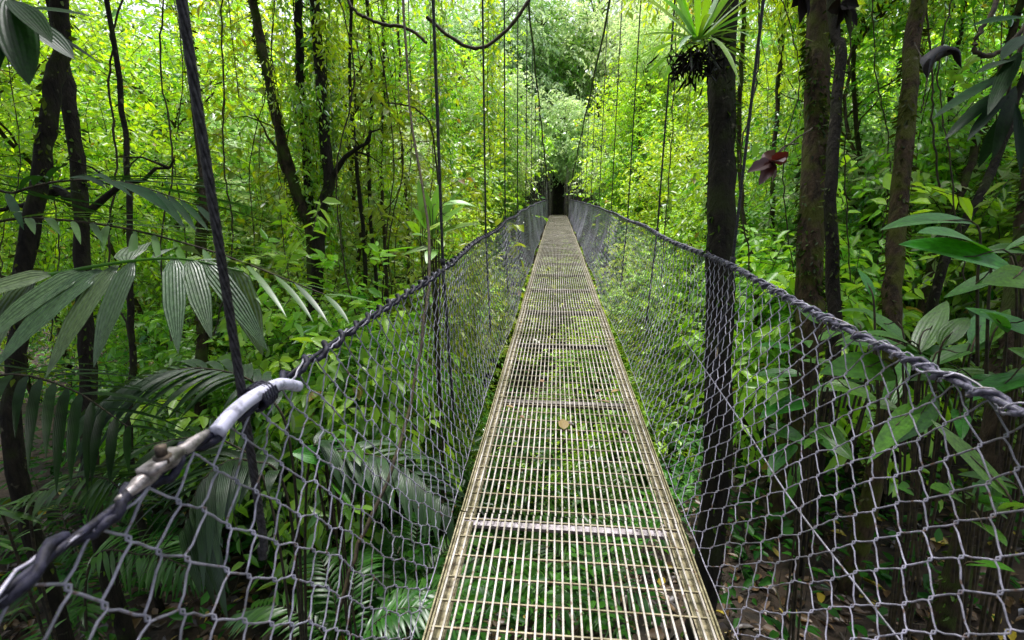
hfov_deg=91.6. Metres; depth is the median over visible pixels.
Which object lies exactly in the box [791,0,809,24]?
dead leaf
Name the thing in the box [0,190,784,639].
undergrowth
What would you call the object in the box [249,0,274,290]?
liana
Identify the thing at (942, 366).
shrub
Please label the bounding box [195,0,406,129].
rainforest tree
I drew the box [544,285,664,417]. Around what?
shrub
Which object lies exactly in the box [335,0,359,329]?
liana
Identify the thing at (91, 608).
fern
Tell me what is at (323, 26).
leafy vine
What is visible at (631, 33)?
tree
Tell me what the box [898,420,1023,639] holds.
broadleaf plant
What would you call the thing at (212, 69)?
rainforest tree
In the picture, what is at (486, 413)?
shrub
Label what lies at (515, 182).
shrub
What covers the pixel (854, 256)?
shrub
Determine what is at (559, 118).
rainforest tree
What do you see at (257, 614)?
fern
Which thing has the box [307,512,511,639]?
fern
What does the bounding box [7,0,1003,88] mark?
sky
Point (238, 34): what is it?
leafy vine
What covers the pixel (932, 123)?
liana
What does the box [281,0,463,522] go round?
slender tree
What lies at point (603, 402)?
shrub
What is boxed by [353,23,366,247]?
liana
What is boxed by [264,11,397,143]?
rainforest tree
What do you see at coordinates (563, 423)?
fallen leaf
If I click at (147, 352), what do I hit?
shrub
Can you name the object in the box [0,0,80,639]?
rainforest tree
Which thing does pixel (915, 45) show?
liana
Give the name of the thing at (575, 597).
fern
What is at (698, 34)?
bromeliad
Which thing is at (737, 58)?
leafy vine
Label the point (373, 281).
rainforest tree
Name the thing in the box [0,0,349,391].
rainforest tree
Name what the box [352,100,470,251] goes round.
shrub
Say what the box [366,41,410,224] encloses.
leafy vine
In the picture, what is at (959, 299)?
shrub
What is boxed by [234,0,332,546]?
rainforest tree
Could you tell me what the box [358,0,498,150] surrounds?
rainforest tree
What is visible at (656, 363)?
shrub
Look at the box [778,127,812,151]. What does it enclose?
liana
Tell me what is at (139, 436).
shrub
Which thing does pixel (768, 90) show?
liana
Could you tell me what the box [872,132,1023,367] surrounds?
shrub
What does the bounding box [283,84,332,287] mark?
leafy vine
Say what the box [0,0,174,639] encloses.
rainforest tree
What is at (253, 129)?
shrub
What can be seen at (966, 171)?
rainforest tree
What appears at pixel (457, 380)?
shrub
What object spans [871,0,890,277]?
liana
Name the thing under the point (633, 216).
shrub
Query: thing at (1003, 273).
broadleaf plant
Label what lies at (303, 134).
leafy vine
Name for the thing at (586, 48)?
rainforest tree
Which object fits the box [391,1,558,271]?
rainforest tree
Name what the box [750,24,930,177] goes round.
rainforest tree
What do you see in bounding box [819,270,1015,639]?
broadleaf plant
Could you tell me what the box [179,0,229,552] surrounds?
rainforest tree
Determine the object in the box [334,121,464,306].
rainforest tree
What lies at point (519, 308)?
shrub
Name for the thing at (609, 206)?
shrub
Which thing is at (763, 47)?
rainforest tree
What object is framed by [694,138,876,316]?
shrub
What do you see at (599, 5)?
rainforest tree
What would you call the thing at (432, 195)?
rainforest tree
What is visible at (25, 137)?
rainforest tree
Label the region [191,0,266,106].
leafy vine
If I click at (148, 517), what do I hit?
fern
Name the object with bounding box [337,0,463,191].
rainforest tree
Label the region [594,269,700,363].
shrub
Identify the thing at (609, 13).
rainforest tree
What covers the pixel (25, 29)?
hanging branch
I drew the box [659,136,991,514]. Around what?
shrub
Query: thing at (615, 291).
shrub
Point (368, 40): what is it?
leafy vine
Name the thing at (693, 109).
leafy vine
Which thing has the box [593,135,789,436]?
rainforest tree
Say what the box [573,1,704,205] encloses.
rainforest tree
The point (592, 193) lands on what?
shrub
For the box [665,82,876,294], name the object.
rainforest tree
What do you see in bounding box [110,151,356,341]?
shrub
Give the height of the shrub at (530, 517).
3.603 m
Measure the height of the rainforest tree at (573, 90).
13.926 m
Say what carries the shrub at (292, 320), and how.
on the ground
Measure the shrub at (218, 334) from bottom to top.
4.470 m
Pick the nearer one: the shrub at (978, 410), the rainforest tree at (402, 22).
the shrub at (978, 410)
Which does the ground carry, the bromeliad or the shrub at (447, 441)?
the shrub at (447, 441)
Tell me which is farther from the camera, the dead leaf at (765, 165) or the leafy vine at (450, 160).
the leafy vine at (450, 160)
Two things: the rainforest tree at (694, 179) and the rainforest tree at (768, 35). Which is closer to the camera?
the rainforest tree at (694, 179)
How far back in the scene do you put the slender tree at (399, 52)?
11.97 m
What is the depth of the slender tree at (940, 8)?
7.24 m
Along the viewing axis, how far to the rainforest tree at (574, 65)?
38.97 m
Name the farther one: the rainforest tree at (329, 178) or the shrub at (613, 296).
the shrub at (613, 296)
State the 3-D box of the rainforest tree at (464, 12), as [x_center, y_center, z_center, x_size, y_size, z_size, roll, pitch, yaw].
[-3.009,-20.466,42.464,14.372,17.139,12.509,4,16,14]
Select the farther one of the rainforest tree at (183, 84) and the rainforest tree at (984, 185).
the rainforest tree at (183, 84)
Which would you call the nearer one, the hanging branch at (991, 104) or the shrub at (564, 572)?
the hanging branch at (991, 104)
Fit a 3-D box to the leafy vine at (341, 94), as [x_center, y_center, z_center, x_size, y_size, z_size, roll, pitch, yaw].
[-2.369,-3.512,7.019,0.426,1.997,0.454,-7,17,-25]
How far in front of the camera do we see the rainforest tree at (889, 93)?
19.02 m
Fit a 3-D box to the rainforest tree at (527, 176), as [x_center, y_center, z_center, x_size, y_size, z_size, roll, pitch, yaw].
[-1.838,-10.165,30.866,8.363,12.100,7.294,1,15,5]
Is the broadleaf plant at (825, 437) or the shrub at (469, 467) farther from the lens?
the shrub at (469, 467)
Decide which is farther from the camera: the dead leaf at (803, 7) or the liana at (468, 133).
the liana at (468, 133)
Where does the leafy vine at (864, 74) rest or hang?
hanging from the slender tree at (940, 8)
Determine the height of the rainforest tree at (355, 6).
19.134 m
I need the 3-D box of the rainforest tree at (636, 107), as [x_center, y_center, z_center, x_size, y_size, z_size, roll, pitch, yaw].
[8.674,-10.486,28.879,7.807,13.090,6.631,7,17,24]
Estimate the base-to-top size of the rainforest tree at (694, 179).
10.488 m
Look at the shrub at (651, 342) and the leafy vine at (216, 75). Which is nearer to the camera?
the leafy vine at (216, 75)
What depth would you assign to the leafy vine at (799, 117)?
7.84 m
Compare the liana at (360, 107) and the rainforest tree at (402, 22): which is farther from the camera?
the rainforest tree at (402, 22)
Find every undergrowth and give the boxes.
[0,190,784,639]
[0,394,1023,639]
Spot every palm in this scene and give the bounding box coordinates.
[0,153,375,494]
[0,242,288,639]
[0,461,195,639]
[64,359,465,639]
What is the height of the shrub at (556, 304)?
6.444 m
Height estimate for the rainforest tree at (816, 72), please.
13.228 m
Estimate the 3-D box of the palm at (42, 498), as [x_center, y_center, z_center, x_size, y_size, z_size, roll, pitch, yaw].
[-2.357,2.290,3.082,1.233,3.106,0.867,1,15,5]
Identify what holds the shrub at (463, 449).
on the ground
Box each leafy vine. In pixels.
[166,46,214,164]
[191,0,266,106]
[227,0,257,91]
[261,59,306,287]
[268,0,306,124]
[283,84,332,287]
[290,0,345,142]
[291,82,320,207]
[293,96,348,308]
[303,74,346,270]
[309,0,355,150]
[316,89,358,292]
[324,0,360,143]
[335,0,360,54]
[358,4,390,190]
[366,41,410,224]
[377,0,413,124]
[425,0,452,182]
[438,37,458,176]
[472,0,507,168]
[480,0,503,104]
[491,48,513,158]
[670,0,701,133]
[676,6,710,112]
[736,0,756,108]
[777,18,805,172]
[845,5,892,135]
[865,42,965,278]
[916,0,984,137]
[917,0,946,106]
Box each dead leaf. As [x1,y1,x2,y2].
[747,143,798,184]
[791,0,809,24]
[827,0,858,37]
[920,45,961,77]
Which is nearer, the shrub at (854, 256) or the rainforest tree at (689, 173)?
the shrub at (854, 256)
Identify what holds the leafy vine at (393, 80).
hanging from the rainforest tree at (377, 99)
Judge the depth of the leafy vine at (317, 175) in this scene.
7.07 m
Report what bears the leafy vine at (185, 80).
hanging from the rainforest tree at (25, 137)
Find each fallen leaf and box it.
[558,419,568,428]
[775,588,781,609]
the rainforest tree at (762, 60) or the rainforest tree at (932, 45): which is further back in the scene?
the rainforest tree at (762, 60)
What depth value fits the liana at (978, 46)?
6.99 m
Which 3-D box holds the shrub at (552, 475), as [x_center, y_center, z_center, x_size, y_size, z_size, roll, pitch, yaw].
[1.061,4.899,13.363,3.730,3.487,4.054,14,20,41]
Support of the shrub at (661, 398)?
on the ground
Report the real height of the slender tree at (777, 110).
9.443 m
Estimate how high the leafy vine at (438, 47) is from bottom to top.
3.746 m
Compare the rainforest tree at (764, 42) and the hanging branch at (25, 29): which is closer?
the hanging branch at (25, 29)
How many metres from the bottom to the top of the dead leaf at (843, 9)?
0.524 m
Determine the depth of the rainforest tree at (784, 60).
26.52 m
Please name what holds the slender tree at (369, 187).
on the ground
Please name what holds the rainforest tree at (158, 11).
on the ground
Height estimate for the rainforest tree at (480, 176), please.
16.586 m
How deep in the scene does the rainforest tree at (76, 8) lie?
13.36 m
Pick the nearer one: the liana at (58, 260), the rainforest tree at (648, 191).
the liana at (58, 260)
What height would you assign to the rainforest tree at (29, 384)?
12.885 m
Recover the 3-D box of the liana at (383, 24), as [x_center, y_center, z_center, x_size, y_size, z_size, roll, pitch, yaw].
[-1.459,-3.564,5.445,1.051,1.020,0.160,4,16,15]
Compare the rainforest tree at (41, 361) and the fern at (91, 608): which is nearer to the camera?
the fern at (91, 608)
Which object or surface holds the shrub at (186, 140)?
on the ground
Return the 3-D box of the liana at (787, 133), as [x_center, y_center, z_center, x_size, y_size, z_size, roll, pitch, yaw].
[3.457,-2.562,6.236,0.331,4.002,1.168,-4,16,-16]
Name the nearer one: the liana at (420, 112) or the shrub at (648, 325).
the liana at (420, 112)
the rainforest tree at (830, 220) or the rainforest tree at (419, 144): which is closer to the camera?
the rainforest tree at (830, 220)
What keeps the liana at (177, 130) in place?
hanging from the rainforest tree at (377, 99)
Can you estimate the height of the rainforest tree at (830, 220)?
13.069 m
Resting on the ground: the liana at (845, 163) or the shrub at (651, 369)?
the shrub at (651, 369)
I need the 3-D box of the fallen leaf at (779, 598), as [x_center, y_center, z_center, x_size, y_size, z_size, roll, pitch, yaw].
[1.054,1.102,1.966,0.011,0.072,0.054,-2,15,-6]
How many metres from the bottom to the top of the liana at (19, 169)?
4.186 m
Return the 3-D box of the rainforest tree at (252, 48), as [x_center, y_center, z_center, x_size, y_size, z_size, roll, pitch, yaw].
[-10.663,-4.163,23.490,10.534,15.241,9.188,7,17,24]
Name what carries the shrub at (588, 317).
on the ground
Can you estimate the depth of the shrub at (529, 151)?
32.42 m
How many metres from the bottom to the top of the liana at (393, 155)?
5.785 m
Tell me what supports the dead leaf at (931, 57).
hanging from the liana at (915, 45)
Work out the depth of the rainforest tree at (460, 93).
29.87 m
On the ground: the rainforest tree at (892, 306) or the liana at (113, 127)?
the rainforest tree at (892, 306)
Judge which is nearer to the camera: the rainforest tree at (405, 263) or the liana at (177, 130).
the liana at (177, 130)
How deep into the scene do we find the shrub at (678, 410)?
14.84 m
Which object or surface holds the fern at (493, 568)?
on the ground
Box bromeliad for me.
[597,0,810,99]
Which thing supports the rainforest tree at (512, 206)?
on the ground
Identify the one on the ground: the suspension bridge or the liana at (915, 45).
the suspension bridge
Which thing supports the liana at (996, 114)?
hanging from the rainforest tree at (900, 25)
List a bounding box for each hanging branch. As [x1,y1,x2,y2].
[0,0,98,84]
[933,15,1023,173]
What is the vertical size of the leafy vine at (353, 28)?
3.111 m
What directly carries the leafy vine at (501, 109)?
hanging from the rainforest tree at (377, 99)
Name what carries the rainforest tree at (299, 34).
on the ground
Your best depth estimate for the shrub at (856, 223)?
6.66 m
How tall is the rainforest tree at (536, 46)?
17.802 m
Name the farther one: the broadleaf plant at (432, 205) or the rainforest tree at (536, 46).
the rainforest tree at (536, 46)
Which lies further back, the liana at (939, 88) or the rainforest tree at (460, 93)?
the rainforest tree at (460, 93)
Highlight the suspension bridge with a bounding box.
[0,0,1023,639]
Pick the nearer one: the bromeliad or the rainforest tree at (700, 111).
the bromeliad
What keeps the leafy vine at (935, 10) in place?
hanging from the slender tree at (1001, 12)
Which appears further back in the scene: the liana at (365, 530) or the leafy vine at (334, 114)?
the leafy vine at (334, 114)
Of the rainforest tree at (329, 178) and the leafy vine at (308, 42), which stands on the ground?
the rainforest tree at (329, 178)
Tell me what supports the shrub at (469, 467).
on the ground
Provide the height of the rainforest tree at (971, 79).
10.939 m
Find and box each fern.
[0,487,175,625]
[13,524,206,639]
[224,544,477,639]
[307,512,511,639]
[378,532,522,614]
[491,535,669,639]
[563,505,643,569]
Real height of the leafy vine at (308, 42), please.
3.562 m
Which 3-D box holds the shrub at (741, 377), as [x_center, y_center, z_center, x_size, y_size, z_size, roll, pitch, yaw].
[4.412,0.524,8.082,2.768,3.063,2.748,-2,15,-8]
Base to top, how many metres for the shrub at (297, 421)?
5.231 m
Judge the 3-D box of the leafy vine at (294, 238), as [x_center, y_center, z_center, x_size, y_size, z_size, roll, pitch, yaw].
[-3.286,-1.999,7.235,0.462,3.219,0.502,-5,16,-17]
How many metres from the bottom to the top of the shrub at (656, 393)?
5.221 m
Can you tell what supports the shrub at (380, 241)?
on the ground
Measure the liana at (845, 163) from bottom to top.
3.356 m
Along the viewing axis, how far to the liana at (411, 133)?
10.50 m
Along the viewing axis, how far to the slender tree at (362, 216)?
7.98 m
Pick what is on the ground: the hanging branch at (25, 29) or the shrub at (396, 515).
the shrub at (396, 515)
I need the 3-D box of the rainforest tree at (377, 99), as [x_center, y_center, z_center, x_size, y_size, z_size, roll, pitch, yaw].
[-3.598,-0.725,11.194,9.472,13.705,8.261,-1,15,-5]
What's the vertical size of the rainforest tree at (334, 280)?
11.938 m
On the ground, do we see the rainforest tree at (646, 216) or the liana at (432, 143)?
the rainforest tree at (646, 216)
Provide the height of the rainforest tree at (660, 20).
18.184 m
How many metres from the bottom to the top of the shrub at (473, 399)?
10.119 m
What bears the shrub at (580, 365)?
on the ground
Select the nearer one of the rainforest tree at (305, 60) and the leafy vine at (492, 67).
the leafy vine at (492, 67)
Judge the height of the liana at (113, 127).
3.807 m
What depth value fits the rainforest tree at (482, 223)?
23.43 m
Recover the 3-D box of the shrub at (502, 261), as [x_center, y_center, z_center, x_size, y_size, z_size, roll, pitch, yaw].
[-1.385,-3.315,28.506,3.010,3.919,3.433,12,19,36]
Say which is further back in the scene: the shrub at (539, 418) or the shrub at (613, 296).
the shrub at (613, 296)
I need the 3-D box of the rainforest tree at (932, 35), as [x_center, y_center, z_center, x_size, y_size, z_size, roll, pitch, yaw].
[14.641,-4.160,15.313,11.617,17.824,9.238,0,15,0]
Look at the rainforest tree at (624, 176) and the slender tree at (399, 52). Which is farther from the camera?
the rainforest tree at (624, 176)
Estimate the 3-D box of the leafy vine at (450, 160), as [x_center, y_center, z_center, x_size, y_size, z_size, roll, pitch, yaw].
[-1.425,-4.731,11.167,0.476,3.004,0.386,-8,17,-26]
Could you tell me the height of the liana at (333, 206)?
5.632 m
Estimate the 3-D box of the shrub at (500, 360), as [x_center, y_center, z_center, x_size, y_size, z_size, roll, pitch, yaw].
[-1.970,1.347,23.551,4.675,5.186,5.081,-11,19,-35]
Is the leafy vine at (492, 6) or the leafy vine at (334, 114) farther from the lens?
the leafy vine at (492, 6)
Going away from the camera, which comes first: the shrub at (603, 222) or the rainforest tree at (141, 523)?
the rainforest tree at (141, 523)
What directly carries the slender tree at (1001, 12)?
on the ground
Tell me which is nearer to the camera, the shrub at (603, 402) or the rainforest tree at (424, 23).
the shrub at (603, 402)
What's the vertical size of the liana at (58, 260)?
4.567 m
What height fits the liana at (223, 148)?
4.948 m
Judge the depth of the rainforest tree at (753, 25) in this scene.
34.13 m
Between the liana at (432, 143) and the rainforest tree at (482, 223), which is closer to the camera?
the liana at (432, 143)
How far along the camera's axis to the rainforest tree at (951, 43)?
20.75 m
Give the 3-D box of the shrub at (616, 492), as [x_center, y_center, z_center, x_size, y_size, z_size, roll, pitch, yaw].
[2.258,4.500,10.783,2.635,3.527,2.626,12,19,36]
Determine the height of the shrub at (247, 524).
4.031 m
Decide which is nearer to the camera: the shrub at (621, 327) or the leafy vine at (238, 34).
the leafy vine at (238, 34)
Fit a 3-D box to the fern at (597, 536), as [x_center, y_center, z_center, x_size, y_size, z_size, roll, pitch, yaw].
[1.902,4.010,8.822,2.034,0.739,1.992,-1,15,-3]
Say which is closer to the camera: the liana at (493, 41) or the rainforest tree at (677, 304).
the liana at (493, 41)
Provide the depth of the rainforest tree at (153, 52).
14.85 m
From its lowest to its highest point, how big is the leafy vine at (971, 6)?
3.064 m
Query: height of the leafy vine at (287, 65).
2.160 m
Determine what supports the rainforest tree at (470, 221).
on the ground
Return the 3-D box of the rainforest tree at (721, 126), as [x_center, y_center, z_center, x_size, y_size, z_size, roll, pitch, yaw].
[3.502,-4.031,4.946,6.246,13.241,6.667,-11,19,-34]
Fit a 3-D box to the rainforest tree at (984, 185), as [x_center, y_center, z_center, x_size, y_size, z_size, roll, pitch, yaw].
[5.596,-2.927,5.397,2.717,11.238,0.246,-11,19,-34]
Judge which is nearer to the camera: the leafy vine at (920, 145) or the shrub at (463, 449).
the leafy vine at (920, 145)
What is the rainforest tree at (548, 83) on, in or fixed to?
on the ground
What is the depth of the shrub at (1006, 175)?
6.94 m
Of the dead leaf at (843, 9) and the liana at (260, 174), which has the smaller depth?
the dead leaf at (843, 9)
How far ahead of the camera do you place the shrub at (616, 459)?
14.87 m
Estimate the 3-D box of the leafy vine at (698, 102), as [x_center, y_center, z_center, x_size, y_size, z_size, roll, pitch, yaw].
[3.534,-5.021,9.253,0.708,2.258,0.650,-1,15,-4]
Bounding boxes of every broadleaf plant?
[293,439,370,639]
[368,181,475,564]
[752,302,896,639]
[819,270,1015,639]
[881,213,1023,639]
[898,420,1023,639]
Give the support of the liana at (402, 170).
hanging from the rainforest tree at (377, 99)
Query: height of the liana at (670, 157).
5.808 m
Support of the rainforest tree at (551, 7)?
on the ground
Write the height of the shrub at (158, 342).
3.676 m
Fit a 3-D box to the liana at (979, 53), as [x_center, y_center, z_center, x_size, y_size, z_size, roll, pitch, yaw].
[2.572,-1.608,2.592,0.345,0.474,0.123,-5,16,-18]
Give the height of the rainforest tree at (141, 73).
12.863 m
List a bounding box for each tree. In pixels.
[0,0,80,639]
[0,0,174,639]
[0,0,190,402]
[0,0,227,402]
[0,0,253,370]
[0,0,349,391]
[0,88,117,390]
[1,0,246,383]
[4,0,382,388]
[37,0,284,165]
[52,0,555,470]
[70,0,366,388]
[104,0,164,612]
[130,3,261,302]
[168,0,310,99]
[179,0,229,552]
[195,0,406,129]
[212,169,417,350]
[219,44,352,274]
[225,13,588,488]
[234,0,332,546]
[257,0,430,143]
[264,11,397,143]
[269,0,428,105]
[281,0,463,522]
[292,0,323,319]
[306,0,382,548]
[324,236,429,345]
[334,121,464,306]
[335,46,473,276]
[335,132,524,387]
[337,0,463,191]
[344,1,428,113]
[347,0,385,550]
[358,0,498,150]
[364,0,390,527]
[364,0,457,438]
[376,1,518,190]
[377,112,482,272]
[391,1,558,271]
[392,177,521,364]
[396,0,516,114]
[401,142,528,311]
[411,0,560,156]
[413,0,584,160]
[433,48,549,235]
[436,88,537,266]
[445,0,621,178]
[453,59,545,148]
[463,3,577,138]
[503,1,610,180]
[509,81,610,214]
[510,0,678,172]
[519,4,623,151]
[524,2,616,145]
[567,31,707,278]
[568,0,634,145]
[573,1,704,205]
[577,0,746,155]
[577,96,688,286]
[584,54,800,372]
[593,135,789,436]
[595,6,1006,383]
[595,86,708,349]
[596,14,736,200]
[598,0,771,128]
[600,0,689,106]
[612,0,866,480]
[641,1,786,130]
[647,60,798,390]
[650,17,788,204]
[652,37,799,221]
[660,23,776,148]
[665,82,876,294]
[680,0,744,639]
[682,0,1023,451]
[685,0,898,441]
[736,0,786,145]
[736,0,797,140]
[740,0,932,418]
[747,5,902,146]
[748,0,797,97]
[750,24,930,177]
[764,0,833,539]
[765,0,1021,214]
[769,1,1021,186]
[787,16,1019,185]
[789,0,850,576]
[837,0,931,597]
[844,0,1023,411]
[875,0,1023,147]
[878,58,1023,517]
[879,1,1022,122]
[884,0,1023,159]
[900,0,1023,398]
[921,119,1023,639]
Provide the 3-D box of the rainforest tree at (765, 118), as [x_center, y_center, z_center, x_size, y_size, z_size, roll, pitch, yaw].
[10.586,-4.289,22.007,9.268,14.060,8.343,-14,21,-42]
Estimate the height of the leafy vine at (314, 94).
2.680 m
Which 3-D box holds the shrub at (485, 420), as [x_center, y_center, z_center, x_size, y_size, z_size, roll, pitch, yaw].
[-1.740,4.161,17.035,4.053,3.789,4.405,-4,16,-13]
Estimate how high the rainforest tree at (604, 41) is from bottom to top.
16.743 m
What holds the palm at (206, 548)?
on the ground
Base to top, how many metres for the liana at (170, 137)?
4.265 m
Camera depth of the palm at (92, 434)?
2.29 m
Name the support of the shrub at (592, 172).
on the ground
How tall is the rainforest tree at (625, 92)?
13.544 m
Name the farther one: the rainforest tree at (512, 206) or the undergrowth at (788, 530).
the rainforest tree at (512, 206)
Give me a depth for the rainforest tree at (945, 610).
3.64 m
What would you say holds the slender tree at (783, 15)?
on the ground
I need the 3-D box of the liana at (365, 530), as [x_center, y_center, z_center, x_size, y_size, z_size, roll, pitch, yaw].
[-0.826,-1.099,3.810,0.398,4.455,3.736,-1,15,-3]
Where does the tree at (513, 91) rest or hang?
on the ground
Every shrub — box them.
[27,242,228,485]
[65,304,308,503]
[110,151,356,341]
[111,313,229,421]
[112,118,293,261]
[112,338,393,564]
[119,197,472,610]
[120,73,274,192]
[137,71,364,284]
[147,321,271,492]
[167,220,456,470]
[225,85,342,281]
[326,271,482,456]
[330,138,449,270]
[341,214,542,463]
[345,435,459,547]
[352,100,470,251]
[365,455,559,592]
[386,400,488,520]
[399,419,515,511]
[422,391,521,476]
[425,360,509,449]
[445,421,629,596]
[460,309,525,387]
[476,141,542,213]
[482,477,574,592]
[484,255,559,367]
[487,243,514,287]
[489,135,548,213]
[491,434,622,509]
[502,374,583,456]
[504,534,583,598]
[515,231,609,335]
[528,346,702,505]
[529,322,663,416]
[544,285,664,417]
[554,291,666,411]
[557,411,673,503]
[559,149,617,212]
[563,456,655,555]
[565,293,624,342]
[571,146,626,208]
[580,267,643,332]
[581,372,645,431]
[582,188,650,242]
[587,207,618,238]
[591,290,651,333]
[591,330,702,484]
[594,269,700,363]
[599,269,640,326]
[607,173,666,255]
[616,308,682,375]
[617,353,737,476]
[625,366,733,444]
[629,344,678,383]
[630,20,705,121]
[630,346,699,416]
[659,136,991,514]
[677,176,934,382]
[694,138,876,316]
[694,258,850,413]
[737,87,1023,360]
[739,55,1014,275]
[838,66,1022,395]
[839,86,1023,306]
[843,55,1023,448]
[849,331,1020,421]
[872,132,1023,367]
[903,305,990,393]
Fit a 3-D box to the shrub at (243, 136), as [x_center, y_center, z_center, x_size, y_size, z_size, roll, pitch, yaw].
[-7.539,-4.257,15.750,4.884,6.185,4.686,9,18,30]
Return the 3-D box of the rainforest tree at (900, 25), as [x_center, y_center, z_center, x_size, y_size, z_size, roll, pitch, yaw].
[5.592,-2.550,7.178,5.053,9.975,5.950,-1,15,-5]
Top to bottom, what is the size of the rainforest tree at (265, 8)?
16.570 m
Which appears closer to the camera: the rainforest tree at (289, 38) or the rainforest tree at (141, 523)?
the rainforest tree at (141, 523)
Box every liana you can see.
[0,59,21,337]
[50,176,59,340]
[107,0,127,335]
[159,0,173,340]
[173,0,186,337]
[212,0,233,339]
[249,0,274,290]
[254,78,262,287]
[270,1,297,323]
[284,0,297,277]
[320,5,343,304]
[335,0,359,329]
[335,0,430,615]
[347,0,426,43]
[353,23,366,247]
[367,0,394,335]
[373,102,437,184]
[377,0,403,328]
[394,0,411,292]
[424,0,433,339]
[426,0,530,50]
[445,8,474,334]
[661,5,676,280]
[739,0,759,281]
[754,10,768,213]
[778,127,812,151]
[781,0,800,278]
[843,8,855,281]
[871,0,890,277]
[914,42,927,112]
[925,6,961,279]
[936,0,965,280]
[971,0,1023,58]
[972,8,983,98]
[995,0,1004,243]
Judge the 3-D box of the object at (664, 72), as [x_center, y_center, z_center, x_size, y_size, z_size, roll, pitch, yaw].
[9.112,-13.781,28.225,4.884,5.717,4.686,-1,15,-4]
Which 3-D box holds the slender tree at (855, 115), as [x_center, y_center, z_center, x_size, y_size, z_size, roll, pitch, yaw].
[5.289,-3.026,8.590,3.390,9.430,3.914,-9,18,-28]
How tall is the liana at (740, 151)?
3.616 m
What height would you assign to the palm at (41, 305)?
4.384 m
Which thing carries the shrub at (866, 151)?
on the ground
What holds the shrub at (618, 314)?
on the ground
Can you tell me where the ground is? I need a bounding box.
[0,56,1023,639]
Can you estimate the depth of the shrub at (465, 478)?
8.80 m
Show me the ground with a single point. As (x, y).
(260, 630)
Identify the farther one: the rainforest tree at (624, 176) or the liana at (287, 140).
the rainforest tree at (624, 176)
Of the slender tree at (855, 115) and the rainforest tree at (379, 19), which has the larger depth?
the rainforest tree at (379, 19)
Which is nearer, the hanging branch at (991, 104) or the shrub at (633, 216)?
the hanging branch at (991, 104)
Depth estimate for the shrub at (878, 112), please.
8.35 m
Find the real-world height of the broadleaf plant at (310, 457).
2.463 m
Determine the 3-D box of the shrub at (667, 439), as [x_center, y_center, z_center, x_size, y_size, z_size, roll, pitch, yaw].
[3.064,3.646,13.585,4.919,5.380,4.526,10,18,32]
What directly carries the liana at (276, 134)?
hanging from the rainforest tree at (329, 178)
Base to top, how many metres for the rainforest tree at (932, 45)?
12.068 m

